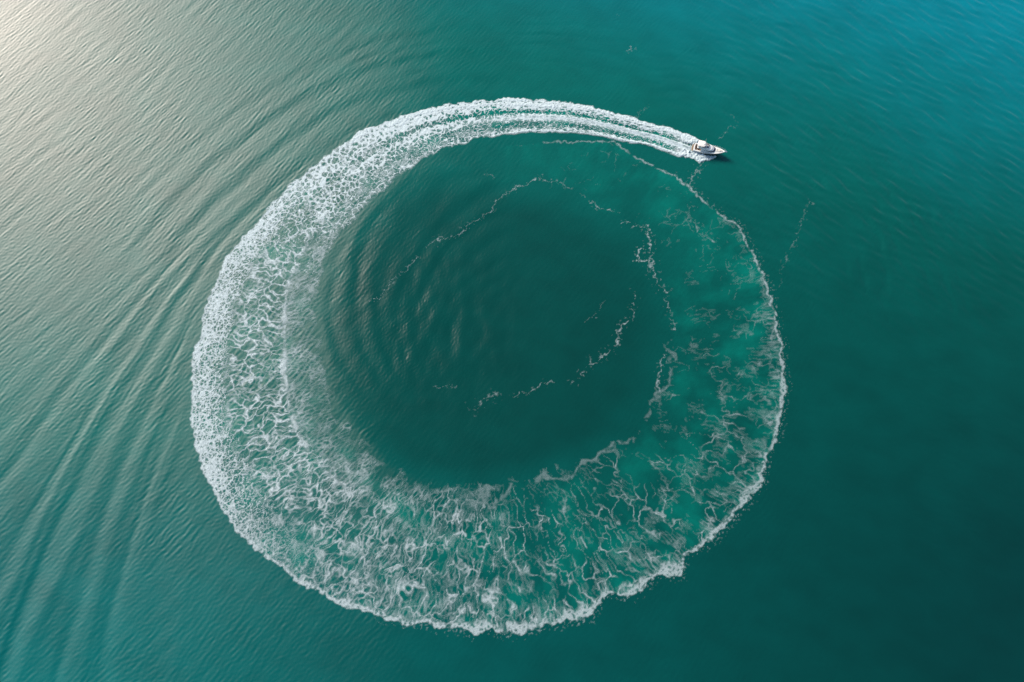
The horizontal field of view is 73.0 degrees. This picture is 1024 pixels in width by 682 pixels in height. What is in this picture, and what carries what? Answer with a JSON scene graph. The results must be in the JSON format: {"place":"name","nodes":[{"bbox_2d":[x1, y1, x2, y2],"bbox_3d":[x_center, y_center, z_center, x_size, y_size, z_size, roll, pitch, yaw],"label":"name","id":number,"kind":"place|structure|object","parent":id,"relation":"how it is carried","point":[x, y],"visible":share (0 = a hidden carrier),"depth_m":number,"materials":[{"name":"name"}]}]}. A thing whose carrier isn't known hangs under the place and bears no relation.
{"place":"outdoors","nodes":[
{"label":"outdoors","id":0,"kind":"place"},
{"bbox_2d":[0,0,1023,681],"bbox_3d":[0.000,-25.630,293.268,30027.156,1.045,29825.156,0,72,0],"label":"water","id":1,"kind":"structure","parent":0,"point":[572,368],"depth_m":284.51,"materials":[{"name":"liquid"}]},
{"bbox_2d":[201,97,692,345],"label":"wake foam","id":2,"kind":"object","parent":1,"relation":"on","point":[401,122],"visible":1,"depth_m":312.69,"materials":[{"name":"grey"}]},
{"bbox_2d":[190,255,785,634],"bbox_3d":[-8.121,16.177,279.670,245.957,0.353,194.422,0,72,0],"label":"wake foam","id":3,"kind":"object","parent":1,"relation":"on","point":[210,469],"visible":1,"depth_m":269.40,"materials":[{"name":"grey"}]},
{"bbox_2d":[687,137,715,162],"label":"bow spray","id":4,"kind":"object","parent":1,"relation":"on","point":[698,157],"visible":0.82,"depth_m":311.63,"materials":[{"name":"white liquid"}]},
{"bbox_2d":[691,140,726,153],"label":"motor yacht","id":5,"kind":"object","parent":1,"relation":"on","point":[702,147],"visible":1,"depth_m":309.77,"materials":[{"name":"white plastic"}]}
]}

